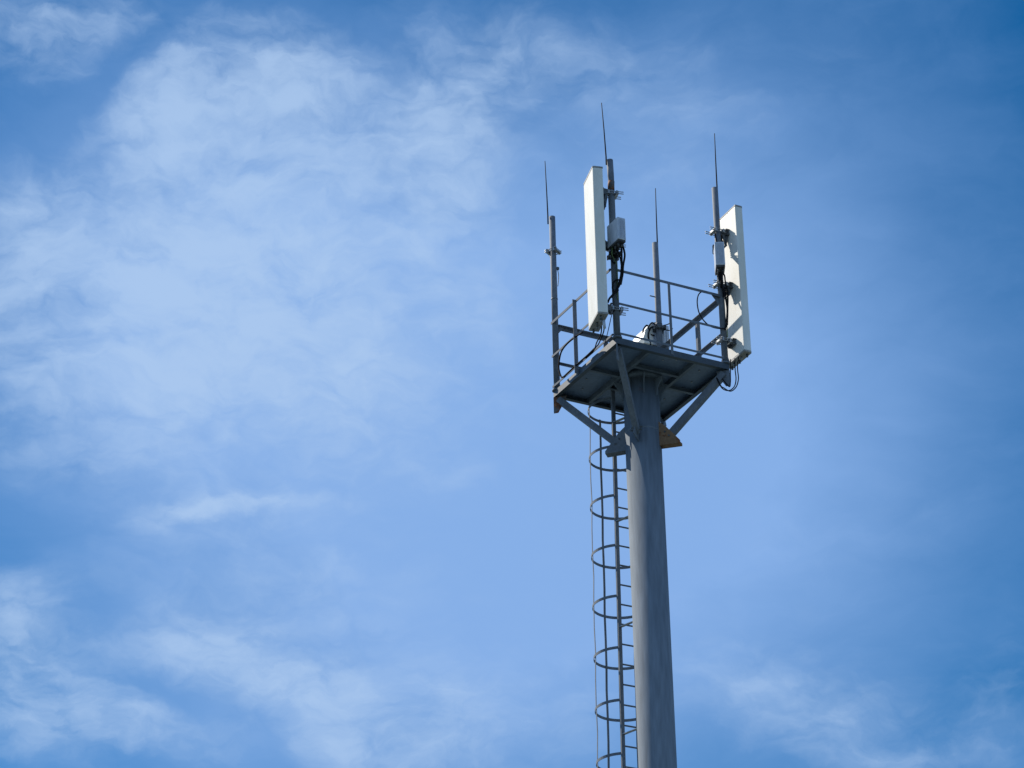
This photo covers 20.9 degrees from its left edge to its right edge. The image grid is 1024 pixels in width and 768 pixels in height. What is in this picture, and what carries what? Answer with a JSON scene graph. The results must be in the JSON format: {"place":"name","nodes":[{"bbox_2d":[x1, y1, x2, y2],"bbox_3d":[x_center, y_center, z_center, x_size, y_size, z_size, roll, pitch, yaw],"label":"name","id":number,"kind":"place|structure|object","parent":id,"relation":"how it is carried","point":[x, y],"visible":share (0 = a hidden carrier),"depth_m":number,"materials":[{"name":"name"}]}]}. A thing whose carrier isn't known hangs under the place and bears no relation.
{"place":"outdoors","nodes":[
{"label":"outdoors","id":0,"kind":"place"},
{"bbox_2d":[0,0,1023,767],"label":"sky","id":1,"kind":"structure","parent":0,"point":[290,476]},
{"label":"ground","id":2,"kind":"structure","parent":0,"visible":0},
{"bbox_2d":[545,103,729,767],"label":"cell tower","id":3,"kind":"structure","parent":2,"relation":"on","point":[654,388],"depth_m":33.94,"materials":[{"name":"grey metal"}]},
{"bbox_2d":[544,246,561,256],"bbox_3d":[0.528,-1.699,35.718,0.180,0.050,0.150,-17,-31,28],"label":"pipe clamp","id":4,"kind":"object","parent":3,"relation":"attached to","point":[556,250],"visible":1,"depth_m":35.69,"materials":[{"name":"metal"}]},
{"bbox_2d":[558,332,595,377],"bbox_3d":[0.795,-0.414,34.359,0.022,0.435,0.935,13,-31,-25],"label":"cable","id":5,"kind":"object","parent":3,"relation":"attached to","point":[580,361],"visible":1,"depth_m":34.50,"materials":[{"name":"black plastic"}]},
{"bbox_2d":[584,166,628,332],"bbox_3d":[1.176,-1.591,34.092,0.441,2.227,0.458,5,-28,-12],"label":"panel antenna","id":6,"kind":"object","parent":3,"relation":"attached to","point":[596,194],"visible":1,"depth_m":33.95,"materials":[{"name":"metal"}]},
{"bbox_2d":[585,310,614,358],"bbox_3d":[1.016,-0.600,33.853,0.181,0.392,0.727,13,-31,-25],"label":"cable bundle","id":7,"kind":"object","parent":6,"relation":"hanging from","point":[601,337],"visible":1,"depth_m":33.62,"materials":[{"name":"black rubber"}]},
{"bbox_2d":[588,390,638,767],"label":"caged ladder","id":8,"kind":"object","parent":3,"relation":"attached to","point":[617,519],"visible":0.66,"depth_m":33.69,"materials":[{"name":"grey metal"}]},
{"bbox_2d":[607,250,620,260],"bbox_3d":[1.252,-1.576,34.119,0.150,0.050,0.190,4,-28,-10],"label":"radio mount","id":9,"kind":"object","parent":3,"relation":"attached to","point":[608,257],"visible":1,"depth_m":34.08,"materials":[{"name":"grey metal"}]},
{"bbox_2d":[607,217,625,252],"bbox_3d":[1.282,-1.817,34.035,0.110,0.380,0.279,13,-31,-25],"label":"radio unit","id":10,"kind":"object","parent":3,"relation":"attached to","point":[616,234],"visible":1,"depth_m":33.97,"materials":[{"name":"white plastic"}]},
{"bbox_2d":[608,244,625,302],"bbox_3d":[1.288,-1.323,33.859,0.242,0.777,0.181,-14,-30,24],"label":"cable bundle","id":11,"kind":"object","parent":10,"relation":"hanging from","point":[622,263],"visible":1,"depth_m":33.90,"materials":[{"name":"black rubber"}]},
{"bbox_2d":[633,322,669,348],"bbox_3d":[1.786,-0.549,36.168,0.395,0.419,0.389,13,-31,-25],"label":"radio unit","id":12,"kind":"object","parent":3,"relation":"attached to","point":[651,337],"visible":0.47,"depth_m":36.01,"materials":[{"name":"white plastic"}]},
{"bbox_2d":[642,322,672,344],"bbox_3d":[1.880,-0.527,35.925,0.415,0.665,0.122,-5,-28,7],"label":"cable bundle","id":13,"kind":"object","parent":3,"relation":"attached to","point":[649,329],"visible":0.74,"depth_m":36.00,"materials":[{"name":"black rubber"}]},
{"bbox_2d":[652,324,665,333],"bbox_3d":[1.906,-0.707,36.010,0.150,0.050,0.190,5,-28,-12],"label":"radio mount","id":14,"kind":"object","parent":3,"relation":"attached to","point":[661,327],"visible":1,"depth_m":35.95,"materials":[{"name":"grey metal"}]},
{"bbox_2d":[697,292,723,328],"bbox_3d":[2.450,-0.927,34.452,0.363,0.510,0.038,10,-30,-21],"label":"cable","id":15,"kind":"object","parent":3,"relation":"attached to","point":[699,312],"visible":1,"depth_m":34.37,"materials":[{"name":"black plastic"}]},
{"bbox_2d":[714,242,724,276],"bbox_3d":[2.589,-1.545,34.663,0.118,0.400,0.249,-1,-27,0],"label":"radio unit","id":16,"kind":"object","parent":3,"relation":"attached to","point":[719,257],"visible":1,"depth_m":34.57,"materials":[{"name":"white plastic"}]},
{"bbox_2d":[715,233,728,336],"bbox_3d":[2.615,-1.270,34.621,0.116,1.452,0.335,-8,-28,13],"label":"cable bundle","id":17,"kind":"object","parent":3,"relation":"attached to","point":[720,275],"visible":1,"depth_m":34.58,"materials":[{"name":"black rubber"}]},
{"bbox_2d":[715,357,738,391],"bbox_3d":[2.651,-0.107,34.093,0.302,0.513,0.146,-2,-27,1],"label":"cable bundle","id":18,"kind":"object","parent":3,"relation":"attached to","point":[730,390],"visible":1,"depth_m":34.09,"materials":[{"name":"black rubber"}]},
{"bbox_2d":[705,205,751,369],"bbox_3d":[2.661,-1.234,34.767,0.398,2.141,0.485,13,-31,-25],"label":"panel antenna","id":19,"kind":"object","parent":3,"relation":"attached to","point":[738,340],"visible":0.95,"depth_m":34.68,"materials":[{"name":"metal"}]}
]}

